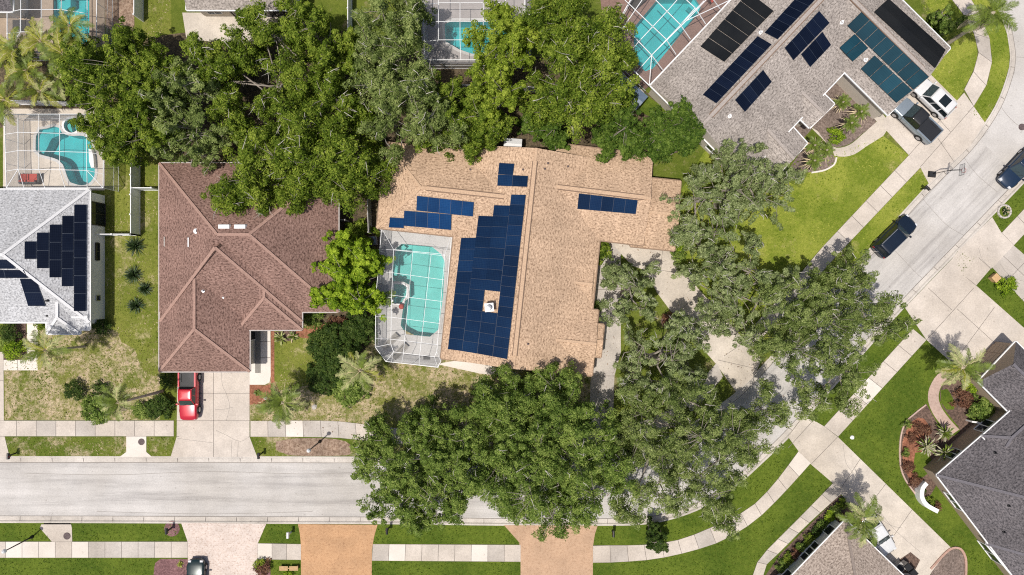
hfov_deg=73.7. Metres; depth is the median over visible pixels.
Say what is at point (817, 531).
bedding plant
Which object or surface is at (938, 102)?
parked car
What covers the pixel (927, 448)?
yucca plant
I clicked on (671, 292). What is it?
driveway
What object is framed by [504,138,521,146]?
garden shed
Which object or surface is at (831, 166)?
bed edging
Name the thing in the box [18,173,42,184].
patio sofa
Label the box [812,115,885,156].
walkway
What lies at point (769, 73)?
grey brown house
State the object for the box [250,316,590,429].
lawn
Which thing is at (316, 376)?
shrub
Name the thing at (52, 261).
white roofed house
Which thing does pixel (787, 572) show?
window
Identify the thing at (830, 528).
window
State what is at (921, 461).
lawn
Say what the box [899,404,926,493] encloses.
stone edging
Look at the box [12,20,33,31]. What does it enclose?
outdoor table set
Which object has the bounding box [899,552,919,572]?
mulch bed
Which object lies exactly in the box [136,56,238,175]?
shade tree
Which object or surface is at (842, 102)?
palm tree
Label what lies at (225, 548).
driveway
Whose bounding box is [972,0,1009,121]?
verge
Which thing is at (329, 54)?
shade tree
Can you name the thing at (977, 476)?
slate roofed house
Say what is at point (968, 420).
garden wall
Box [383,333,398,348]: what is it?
sun lounger
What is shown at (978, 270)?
sidewalk
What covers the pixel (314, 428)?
sidewalk
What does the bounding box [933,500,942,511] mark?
bedding plant
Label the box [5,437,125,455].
verge
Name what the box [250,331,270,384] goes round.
walkway
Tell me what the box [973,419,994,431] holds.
window
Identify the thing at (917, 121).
pickup truck
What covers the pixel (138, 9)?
fence
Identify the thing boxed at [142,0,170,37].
lawn
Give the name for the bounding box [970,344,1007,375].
garage door
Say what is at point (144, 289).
spiky plant
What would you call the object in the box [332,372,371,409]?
shrub
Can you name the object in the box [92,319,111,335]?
shrub
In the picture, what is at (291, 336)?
spiky plant
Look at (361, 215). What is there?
woodland floor
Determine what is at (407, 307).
pool cage
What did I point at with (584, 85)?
shade tree
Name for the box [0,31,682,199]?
woodland floor
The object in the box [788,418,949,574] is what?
driveway
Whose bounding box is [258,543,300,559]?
sidewalk
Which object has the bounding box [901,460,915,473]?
bedding plant
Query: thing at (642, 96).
garden shed
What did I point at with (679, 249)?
shrub
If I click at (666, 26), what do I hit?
swimming pool
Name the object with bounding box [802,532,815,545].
bedding plant
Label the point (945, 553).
brick edging
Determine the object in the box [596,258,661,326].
shade tree
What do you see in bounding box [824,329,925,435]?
sidewalk
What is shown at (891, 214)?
verge
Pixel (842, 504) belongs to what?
bedding plant
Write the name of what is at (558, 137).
shade tree
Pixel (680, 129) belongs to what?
shade tree
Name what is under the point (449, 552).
sidewalk
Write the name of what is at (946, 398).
lawn
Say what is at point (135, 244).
spiky plant
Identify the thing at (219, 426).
driveway
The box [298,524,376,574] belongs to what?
driveway
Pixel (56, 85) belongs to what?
palm tree
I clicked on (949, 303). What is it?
driveway
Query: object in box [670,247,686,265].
shrub
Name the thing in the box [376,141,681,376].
tan house
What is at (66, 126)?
spa pool
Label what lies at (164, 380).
shrub
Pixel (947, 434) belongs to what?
yucca plant
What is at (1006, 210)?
spiky plant
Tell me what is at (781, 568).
bedding plant
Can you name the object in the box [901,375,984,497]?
mulch bed
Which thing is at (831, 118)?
mulch bed
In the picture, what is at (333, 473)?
road seam
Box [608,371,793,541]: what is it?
shade tree
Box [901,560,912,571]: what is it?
wheelie bin
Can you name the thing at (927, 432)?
bedding plant
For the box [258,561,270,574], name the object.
mulch bed
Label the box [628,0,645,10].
outdoor table set
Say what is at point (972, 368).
palm tree
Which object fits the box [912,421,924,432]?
bedding plant
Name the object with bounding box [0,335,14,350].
shrub
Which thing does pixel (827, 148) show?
palm tree
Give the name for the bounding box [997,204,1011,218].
stone ring
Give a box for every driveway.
[0,352,8,456]
[171,373,256,456]
[181,523,265,574]
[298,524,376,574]
[504,525,596,574]
[611,243,760,391]
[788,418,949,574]
[882,75,984,182]
[905,218,1023,365]
[992,246,1023,300]
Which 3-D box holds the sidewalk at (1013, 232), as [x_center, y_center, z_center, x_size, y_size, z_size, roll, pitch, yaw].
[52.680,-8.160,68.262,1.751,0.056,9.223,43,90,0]
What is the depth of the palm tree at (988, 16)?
60.45 m
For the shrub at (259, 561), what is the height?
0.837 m
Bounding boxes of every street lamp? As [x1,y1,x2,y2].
[1,535,33,553]
[307,440,321,452]
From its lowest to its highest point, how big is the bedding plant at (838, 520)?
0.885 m
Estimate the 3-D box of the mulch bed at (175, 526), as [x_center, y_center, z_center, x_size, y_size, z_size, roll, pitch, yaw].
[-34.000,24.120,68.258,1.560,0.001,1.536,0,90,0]
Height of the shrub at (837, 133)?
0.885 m
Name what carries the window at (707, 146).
in the grey brown house at (769, 73)
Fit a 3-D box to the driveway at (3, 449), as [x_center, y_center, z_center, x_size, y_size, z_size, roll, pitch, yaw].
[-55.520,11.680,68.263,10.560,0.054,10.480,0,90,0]
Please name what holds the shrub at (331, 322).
on the mulch bed at (305, 332)
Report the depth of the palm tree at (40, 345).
62.51 m
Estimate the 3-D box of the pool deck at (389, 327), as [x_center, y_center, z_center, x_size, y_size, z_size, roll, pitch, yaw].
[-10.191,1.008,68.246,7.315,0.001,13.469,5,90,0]
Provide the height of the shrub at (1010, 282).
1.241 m
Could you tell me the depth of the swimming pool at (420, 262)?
69.52 m
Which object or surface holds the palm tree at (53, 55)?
on the ground
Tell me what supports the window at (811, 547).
in the taupe roofed house at (832, 549)
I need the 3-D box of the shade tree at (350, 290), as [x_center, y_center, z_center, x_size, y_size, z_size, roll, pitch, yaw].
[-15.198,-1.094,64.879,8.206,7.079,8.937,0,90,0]
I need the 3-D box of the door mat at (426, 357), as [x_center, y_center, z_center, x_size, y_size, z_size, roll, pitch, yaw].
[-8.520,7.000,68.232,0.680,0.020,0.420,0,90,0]
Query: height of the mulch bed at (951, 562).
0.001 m
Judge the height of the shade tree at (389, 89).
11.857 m
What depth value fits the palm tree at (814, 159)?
65.51 m
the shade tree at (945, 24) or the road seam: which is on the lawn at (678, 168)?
the shade tree at (945, 24)
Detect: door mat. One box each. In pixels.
[255,331,260,372]
[423,355,429,359]
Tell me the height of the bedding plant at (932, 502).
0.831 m
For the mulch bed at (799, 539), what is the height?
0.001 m
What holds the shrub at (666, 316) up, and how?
on the mulch bed
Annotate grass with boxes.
[4,329,569,455]
[105,0,316,388]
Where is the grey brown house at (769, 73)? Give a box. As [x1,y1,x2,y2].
[648,0,950,176]
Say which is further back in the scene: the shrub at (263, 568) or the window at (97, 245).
the shrub at (263, 568)
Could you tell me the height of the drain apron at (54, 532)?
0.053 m
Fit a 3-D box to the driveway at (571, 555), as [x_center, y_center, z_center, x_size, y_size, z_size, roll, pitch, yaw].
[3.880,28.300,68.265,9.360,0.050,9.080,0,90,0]
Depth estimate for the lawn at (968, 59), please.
68.27 m
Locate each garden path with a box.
[753,483,841,574]
[928,371,958,432]
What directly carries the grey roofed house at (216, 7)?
on the ground
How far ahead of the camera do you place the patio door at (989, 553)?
67.70 m
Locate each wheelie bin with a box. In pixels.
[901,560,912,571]
[906,568,918,574]
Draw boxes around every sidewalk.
[0,420,173,435]
[0,541,187,557]
[250,363,722,445]
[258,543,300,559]
[372,544,520,561]
[593,451,809,562]
[745,155,919,348]
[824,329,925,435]
[952,0,991,105]
[964,259,989,283]
[1002,209,1023,244]
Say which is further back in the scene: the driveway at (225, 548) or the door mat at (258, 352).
the driveway at (225, 548)
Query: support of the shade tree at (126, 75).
on the ground
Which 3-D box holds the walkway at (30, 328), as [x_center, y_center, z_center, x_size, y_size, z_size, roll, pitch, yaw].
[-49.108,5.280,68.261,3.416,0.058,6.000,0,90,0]
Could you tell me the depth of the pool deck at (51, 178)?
68.25 m
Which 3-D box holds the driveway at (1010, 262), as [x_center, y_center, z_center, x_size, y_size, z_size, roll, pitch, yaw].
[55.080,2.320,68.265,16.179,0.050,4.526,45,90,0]
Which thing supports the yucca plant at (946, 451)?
on the mulch bed at (958, 416)
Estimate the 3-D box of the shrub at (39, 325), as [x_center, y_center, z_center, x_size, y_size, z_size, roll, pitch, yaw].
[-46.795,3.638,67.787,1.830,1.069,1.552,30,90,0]
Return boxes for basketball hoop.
[928,163,965,177]
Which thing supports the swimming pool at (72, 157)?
in the pool deck at (51, 178)
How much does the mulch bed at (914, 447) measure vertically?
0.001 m
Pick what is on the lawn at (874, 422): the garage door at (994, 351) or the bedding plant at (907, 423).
the bedding plant at (907, 423)
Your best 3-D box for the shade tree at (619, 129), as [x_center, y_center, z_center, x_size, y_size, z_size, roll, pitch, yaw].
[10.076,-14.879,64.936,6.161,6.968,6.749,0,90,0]
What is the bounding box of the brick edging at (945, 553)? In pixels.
[930,546,966,574]
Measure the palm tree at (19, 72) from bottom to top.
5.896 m
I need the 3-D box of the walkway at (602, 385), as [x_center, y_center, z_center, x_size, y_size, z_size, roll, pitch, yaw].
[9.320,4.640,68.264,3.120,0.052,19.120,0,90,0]
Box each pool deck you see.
[0,0,104,55]
[3,109,104,189]
[376,229,451,367]
[422,0,530,63]
[600,0,727,88]
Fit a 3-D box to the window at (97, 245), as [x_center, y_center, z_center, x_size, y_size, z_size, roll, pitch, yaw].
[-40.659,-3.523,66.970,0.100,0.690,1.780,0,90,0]
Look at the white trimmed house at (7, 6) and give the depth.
66.78 m
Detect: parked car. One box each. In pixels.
[186,558,207,574]
[861,514,896,555]
[871,214,916,258]
[910,79,957,119]
[997,148,1023,189]
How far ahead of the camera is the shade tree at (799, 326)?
61.79 m
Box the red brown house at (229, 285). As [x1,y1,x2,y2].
[158,162,339,372]
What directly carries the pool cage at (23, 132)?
on the pool deck at (51, 178)
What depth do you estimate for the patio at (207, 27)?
68.24 m
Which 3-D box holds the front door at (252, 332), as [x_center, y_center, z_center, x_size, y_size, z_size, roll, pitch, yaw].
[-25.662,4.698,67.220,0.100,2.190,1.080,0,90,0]
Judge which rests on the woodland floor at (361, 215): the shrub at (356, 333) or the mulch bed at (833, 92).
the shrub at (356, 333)
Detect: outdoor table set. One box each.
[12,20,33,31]
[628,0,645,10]
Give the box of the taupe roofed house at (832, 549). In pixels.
[777,520,903,574]
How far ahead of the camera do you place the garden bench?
67.82 m
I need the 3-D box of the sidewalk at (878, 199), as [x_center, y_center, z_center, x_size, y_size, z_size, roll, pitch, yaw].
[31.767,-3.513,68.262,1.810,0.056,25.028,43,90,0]
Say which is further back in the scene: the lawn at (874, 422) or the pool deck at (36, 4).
the lawn at (874, 422)
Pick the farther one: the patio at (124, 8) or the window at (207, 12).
the patio at (124, 8)
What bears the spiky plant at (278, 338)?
on the mulch bed at (286, 334)
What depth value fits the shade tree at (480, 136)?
62.30 m
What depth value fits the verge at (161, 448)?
68.27 m
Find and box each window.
[95,242,99,260]
[207,12,222,13]
[705,144,718,157]
[781,568,792,574]
[799,540,818,560]
[823,524,834,535]
[943,491,961,510]
[945,447,961,458]
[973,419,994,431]
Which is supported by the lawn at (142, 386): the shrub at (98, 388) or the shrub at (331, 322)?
the shrub at (98, 388)
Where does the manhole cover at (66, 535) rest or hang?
on the drain apron at (54, 532)
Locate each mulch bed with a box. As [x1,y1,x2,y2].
[4,323,25,359]
[154,559,187,574]
[164,521,179,535]
[250,384,271,404]
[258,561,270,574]
[271,331,277,387]
[274,331,296,341]
[276,438,349,455]
[295,324,338,338]
[766,495,854,574]
[784,83,845,169]
[790,142,834,171]
[813,93,875,146]
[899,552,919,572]
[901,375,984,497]
[902,418,928,478]
[930,549,964,574]
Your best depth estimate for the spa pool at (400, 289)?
68.88 m
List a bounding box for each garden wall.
[915,481,938,512]
[966,419,980,423]
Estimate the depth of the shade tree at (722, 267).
63.69 m
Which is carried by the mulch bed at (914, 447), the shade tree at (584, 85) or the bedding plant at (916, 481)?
the bedding plant at (916, 481)
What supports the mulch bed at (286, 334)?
on the lawn at (295, 361)
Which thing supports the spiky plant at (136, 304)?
on the lawn at (121, 208)
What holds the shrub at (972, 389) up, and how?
on the mulch bed at (958, 416)
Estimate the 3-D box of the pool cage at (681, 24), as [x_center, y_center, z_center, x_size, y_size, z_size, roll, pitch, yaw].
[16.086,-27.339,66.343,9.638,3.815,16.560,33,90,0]
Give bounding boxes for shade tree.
[47,15,193,168]
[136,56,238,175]
[179,0,378,148]
[200,95,398,218]
[273,0,366,84]
[308,228,395,321]
[341,0,469,166]
[349,394,487,537]
[412,70,517,165]
[439,359,647,542]
[461,0,540,132]
[514,0,641,144]
[515,106,570,150]
[590,102,651,163]
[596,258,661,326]
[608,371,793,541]
[612,308,711,412]
[616,95,705,164]
[659,135,808,265]
[670,227,807,348]
[743,245,922,421]
[926,3,970,35]
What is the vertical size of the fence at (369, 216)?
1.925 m
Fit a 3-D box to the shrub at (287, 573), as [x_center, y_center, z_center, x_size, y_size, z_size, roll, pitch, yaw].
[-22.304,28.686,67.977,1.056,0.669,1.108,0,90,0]
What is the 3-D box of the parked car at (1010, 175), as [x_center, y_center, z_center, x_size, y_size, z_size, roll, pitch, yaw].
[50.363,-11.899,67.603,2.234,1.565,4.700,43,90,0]
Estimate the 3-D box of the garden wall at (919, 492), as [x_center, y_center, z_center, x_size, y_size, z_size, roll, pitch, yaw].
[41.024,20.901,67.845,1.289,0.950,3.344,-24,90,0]
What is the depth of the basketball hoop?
67.97 m
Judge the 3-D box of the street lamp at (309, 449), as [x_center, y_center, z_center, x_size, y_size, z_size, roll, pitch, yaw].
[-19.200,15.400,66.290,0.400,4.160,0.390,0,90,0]
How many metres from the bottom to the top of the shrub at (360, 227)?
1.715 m
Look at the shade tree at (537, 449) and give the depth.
61.03 m
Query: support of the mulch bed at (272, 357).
on the lawn at (295, 361)
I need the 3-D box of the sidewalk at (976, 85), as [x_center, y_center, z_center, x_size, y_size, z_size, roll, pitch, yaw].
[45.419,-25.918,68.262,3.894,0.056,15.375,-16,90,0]
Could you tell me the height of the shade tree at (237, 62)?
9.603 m
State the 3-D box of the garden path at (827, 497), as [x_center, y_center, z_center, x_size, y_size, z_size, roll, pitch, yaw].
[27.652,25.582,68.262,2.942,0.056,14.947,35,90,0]
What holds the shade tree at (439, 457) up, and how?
on the ground
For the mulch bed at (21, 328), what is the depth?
68.26 m
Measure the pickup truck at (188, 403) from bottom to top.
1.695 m
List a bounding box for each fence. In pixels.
[12,100,76,105]
[94,156,140,235]
[130,187,157,190]
[132,0,143,21]
[347,0,351,29]
[348,82,549,92]
[366,195,372,233]
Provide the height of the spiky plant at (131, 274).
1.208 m
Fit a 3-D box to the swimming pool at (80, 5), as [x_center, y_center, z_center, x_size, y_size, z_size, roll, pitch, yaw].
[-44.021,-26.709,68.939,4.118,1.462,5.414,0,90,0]
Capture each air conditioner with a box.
[369,236,377,244]
[891,558,904,571]
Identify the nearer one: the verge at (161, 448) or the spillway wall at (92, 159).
the spillway wall at (92, 159)
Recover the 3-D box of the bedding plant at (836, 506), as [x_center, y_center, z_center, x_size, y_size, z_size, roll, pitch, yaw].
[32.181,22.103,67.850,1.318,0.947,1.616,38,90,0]
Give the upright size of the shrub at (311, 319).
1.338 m
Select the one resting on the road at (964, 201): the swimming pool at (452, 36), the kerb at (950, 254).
the kerb at (950, 254)
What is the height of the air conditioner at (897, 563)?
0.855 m
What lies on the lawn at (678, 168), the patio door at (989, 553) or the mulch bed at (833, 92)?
the mulch bed at (833, 92)
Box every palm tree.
[0,26,42,68]
[0,39,28,77]
[0,80,29,125]
[4,45,45,91]
[13,73,65,107]
[20,328,85,370]
[21,17,55,56]
[35,27,85,76]
[41,65,65,100]
[47,6,94,43]
[94,382,163,422]
[256,379,308,428]
[335,350,384,392]
[802,151,824,170]
[804,136,823,153]
[814,141,834,161]
[831,91,851,112]
[835,492,883,547]
[836,113,861,132]
[846,102,869,122]
[935,344,995,389]
[946,0,1018,44]
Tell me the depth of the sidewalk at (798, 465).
68.23 m
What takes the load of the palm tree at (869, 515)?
on the ground
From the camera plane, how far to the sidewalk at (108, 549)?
68.23 m
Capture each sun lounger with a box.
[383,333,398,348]
[392,343,408,359]
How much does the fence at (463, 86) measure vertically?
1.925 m
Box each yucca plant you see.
[916,435,936,456]
[933,444,954,462]
[936,424,954,441]
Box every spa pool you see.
[62,116,78,132]
[392,283,407,304]
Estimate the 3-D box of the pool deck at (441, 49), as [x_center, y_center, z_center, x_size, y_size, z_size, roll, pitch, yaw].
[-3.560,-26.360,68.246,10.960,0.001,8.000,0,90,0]
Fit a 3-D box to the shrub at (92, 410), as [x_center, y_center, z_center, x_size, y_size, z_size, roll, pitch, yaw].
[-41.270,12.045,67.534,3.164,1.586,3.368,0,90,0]
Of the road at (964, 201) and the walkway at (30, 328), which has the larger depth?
the road at (964, 201)
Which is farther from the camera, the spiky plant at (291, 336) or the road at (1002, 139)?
the road at (1002, 139)
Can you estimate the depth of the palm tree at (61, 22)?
62.83 m
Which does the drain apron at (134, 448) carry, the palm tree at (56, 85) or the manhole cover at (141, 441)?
the manhole cover at (141, 441)
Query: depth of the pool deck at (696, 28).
68.25 m
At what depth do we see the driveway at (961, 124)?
68.24 m
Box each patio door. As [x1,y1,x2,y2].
[92,201,105,226]
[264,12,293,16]
[977,540,1000,564]
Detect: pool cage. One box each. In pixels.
[4,114,118,191]
[6,0,112,60]
[375,230,451,366]
[423,0,524,68]
[617,0,728,85]
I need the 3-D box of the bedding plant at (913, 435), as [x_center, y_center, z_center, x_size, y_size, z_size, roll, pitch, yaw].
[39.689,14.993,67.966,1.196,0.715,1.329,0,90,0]
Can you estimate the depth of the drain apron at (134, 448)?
68.24 m
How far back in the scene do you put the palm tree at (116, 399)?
61.16 m
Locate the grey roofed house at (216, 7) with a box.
[185,0,298,16]
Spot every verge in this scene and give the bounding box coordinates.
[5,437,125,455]
[146,437,175,455]
[250,437,584,455]
[763,168,927,340]
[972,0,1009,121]
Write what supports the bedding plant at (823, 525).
on the mulch bed at (799, 539)
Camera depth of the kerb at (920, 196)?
68.36 m
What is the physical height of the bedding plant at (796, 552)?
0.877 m
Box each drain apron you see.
[40,524,71,541]
[120,436,151,456]
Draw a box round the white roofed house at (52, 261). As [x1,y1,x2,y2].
[0,188,105,334]
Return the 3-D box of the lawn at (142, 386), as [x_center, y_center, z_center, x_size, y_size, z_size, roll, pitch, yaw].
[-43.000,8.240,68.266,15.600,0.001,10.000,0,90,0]
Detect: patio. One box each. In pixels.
[105,0,133,30]
[182,13,297,40]
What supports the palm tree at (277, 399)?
on the ground
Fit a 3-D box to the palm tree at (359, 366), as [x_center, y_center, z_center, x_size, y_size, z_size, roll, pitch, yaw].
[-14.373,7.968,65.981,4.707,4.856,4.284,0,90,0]
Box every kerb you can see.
[0,10,1015,462]
[0,178,1023,525]
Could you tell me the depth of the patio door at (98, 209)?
67.15 m
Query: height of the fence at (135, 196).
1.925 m
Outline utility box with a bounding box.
[988,273,1000,282]
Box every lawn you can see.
[0,0,1009,456]
[0,184,1023,574]
[4,320,159,419]
[104,148,164,375]
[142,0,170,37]
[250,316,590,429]
[270,331,329,390]
[635,84,664,116]
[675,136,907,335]
[912,452,930,477]
[924,0,976,99]
[941,389,954,409]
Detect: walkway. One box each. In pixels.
[4,323,37,369]
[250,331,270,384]
[439,361,520,375]
[590,242,620,428]
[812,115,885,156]
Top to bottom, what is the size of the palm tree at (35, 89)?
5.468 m
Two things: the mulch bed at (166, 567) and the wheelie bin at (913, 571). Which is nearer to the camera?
the wheelie bin at (913, 571)
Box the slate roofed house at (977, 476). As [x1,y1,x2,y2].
[923,341,1023,574]
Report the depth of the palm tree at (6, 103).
63.47 m
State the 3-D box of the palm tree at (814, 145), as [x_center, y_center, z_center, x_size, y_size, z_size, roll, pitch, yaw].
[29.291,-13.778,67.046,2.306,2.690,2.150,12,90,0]
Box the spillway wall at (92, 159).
[89,149,96,167]
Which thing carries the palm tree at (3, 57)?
on the ground
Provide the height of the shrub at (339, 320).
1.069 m
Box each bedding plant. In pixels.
[774,558,788,573]
[782,549,793,565]
[790,547,801,558]
[795,540,806,551]
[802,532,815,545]
[810,523,822,537]
[815,518,828,530]
[824,510,838,522]
[829,503,842,515]
[835,510,844,521]
[836,495,846,509]
[900,419,911,429]
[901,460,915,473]
[902,447,909,457]
[904,432,916,444]
[908,471,923,487]
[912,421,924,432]
[917,424,932,436]
[925,496,934,505]
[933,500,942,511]
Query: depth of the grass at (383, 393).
68.24 m
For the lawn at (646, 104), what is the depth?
68.25 m
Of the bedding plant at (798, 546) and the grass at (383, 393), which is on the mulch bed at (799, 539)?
the bedding plant at (798, 546)
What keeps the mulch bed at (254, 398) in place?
on the lawn at (446, 371)
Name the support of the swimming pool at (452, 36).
in the pool deck at (441, 49)
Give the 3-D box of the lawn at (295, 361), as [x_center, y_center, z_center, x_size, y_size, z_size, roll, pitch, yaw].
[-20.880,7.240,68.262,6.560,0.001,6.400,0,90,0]
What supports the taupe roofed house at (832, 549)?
on the lawn at (874, 422)
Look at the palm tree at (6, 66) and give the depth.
63.23 m
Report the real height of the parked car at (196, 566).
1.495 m
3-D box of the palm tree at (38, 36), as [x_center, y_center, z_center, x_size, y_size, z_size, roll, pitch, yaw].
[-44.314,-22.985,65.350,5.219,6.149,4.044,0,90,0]
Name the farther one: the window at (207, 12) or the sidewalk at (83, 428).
the sidewalk at (83, 428)
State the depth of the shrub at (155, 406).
67.39 m
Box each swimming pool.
[33,123,97,187]
[51,0,91,44]
[389,241,447,338]
[442,18,507,56]
[631,0,703,73]
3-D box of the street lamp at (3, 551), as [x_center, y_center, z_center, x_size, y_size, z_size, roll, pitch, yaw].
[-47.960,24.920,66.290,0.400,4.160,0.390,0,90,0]
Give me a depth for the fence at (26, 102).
67.36 m
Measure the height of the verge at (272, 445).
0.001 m
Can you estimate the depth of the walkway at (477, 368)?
68.24 m
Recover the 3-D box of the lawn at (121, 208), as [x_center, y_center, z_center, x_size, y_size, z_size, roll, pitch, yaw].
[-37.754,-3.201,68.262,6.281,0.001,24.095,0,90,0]
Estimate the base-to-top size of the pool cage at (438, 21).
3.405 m
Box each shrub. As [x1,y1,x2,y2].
[0,323,22,343]
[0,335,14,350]
[2,340,26,361]
[33,323,44,330]
[63,378,83,401]
[80,392,108,424]
[90,379,107,394]
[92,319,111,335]
[132,399,152,420]
[144,393,174,420]
[157,373,173,389]
[252,557,271,574]
[252,558,264,571]
[283,571,292,574]
[304,313,323,328]
[305,322,368,378]
[305,357,340,396]
[321,316,338,334]
[332,316,348,328]
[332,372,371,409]
[338,309,378,346]
[343,218,380,246]
[598,242,612,265]
[661,311,679,324]
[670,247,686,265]
[676,242,683,253]
[827,127,846,144]
[949,386,974,408]
[962,381,978,392]
[966,393,995,423]
[995,276,1018,298]
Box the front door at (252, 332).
[251,331,255,340]
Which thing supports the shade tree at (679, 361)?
on the ground
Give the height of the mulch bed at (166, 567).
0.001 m
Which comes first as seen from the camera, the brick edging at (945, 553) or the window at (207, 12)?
the window at (207, 12)
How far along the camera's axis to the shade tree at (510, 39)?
60.82 m
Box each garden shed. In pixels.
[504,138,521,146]
[616,75,647,112]
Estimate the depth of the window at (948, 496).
67.10 m
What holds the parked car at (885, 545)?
on the driveway at (842, 467)
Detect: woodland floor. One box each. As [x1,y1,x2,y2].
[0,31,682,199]
[320,200,379,365]
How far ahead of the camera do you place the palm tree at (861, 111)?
65.79 m
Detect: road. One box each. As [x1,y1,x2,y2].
[0,141,1007,518]
[980,0,1023,164]
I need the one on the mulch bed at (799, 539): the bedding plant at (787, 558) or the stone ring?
the bedding plant at (787, 558)
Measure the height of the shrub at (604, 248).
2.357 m
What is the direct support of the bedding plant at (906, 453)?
on the mulch bed at (914, 447)
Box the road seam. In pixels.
[31,57,1023,513]
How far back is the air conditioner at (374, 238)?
67.75 m
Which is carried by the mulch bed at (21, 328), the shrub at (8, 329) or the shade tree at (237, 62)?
the shrub at (8, 329)
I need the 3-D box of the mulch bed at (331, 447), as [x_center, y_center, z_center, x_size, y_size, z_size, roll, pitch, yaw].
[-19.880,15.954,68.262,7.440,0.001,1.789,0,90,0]
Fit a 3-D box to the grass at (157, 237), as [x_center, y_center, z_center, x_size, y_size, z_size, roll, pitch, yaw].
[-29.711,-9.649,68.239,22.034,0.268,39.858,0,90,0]
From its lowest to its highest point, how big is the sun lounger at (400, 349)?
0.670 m
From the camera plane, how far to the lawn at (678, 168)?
68.27 m
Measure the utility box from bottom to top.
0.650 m
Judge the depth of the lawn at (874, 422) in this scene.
68.27 m
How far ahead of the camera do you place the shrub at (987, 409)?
67.29 m
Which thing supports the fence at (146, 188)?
on the lawn at (121, 208)
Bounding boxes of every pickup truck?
[176,373,200,419]
[891,98,943,144]
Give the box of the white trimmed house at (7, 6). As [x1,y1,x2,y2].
[0,0,27,17]
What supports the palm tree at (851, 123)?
on the ground
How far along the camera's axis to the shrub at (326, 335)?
66.43 m
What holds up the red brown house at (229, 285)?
on the lawn at (678, 168)
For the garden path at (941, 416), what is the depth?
68.24 m
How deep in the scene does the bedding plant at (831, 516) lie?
67.66 m
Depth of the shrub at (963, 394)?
67.52 m
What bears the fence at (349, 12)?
on the lawn at (678, 168)
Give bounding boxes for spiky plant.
[123,265,143,282]
[124,236,146,255]
[126,296,146,314]
[137,280,152,295]
[273,331,285,345]
[287,331,299,342]
[1003,207,1009,214]
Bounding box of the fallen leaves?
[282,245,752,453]
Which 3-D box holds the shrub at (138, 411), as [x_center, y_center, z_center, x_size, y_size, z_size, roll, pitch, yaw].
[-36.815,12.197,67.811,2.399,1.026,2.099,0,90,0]
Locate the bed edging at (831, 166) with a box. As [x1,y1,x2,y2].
[811,157,836,172]
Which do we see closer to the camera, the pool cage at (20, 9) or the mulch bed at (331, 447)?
the pool cage at (20, 9)
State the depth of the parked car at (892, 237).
67.15 m
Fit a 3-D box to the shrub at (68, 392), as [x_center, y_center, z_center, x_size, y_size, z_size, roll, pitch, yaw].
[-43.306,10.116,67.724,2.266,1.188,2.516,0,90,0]
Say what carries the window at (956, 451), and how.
in the slate roofed house at (977, 476)
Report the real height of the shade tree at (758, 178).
8.971 m
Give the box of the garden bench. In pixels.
[279,565,297,570]
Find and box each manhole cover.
[63,532,70,539]
[138,439,144,444]
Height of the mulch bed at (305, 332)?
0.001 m
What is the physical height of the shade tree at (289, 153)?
11.250 m
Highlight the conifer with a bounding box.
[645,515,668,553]

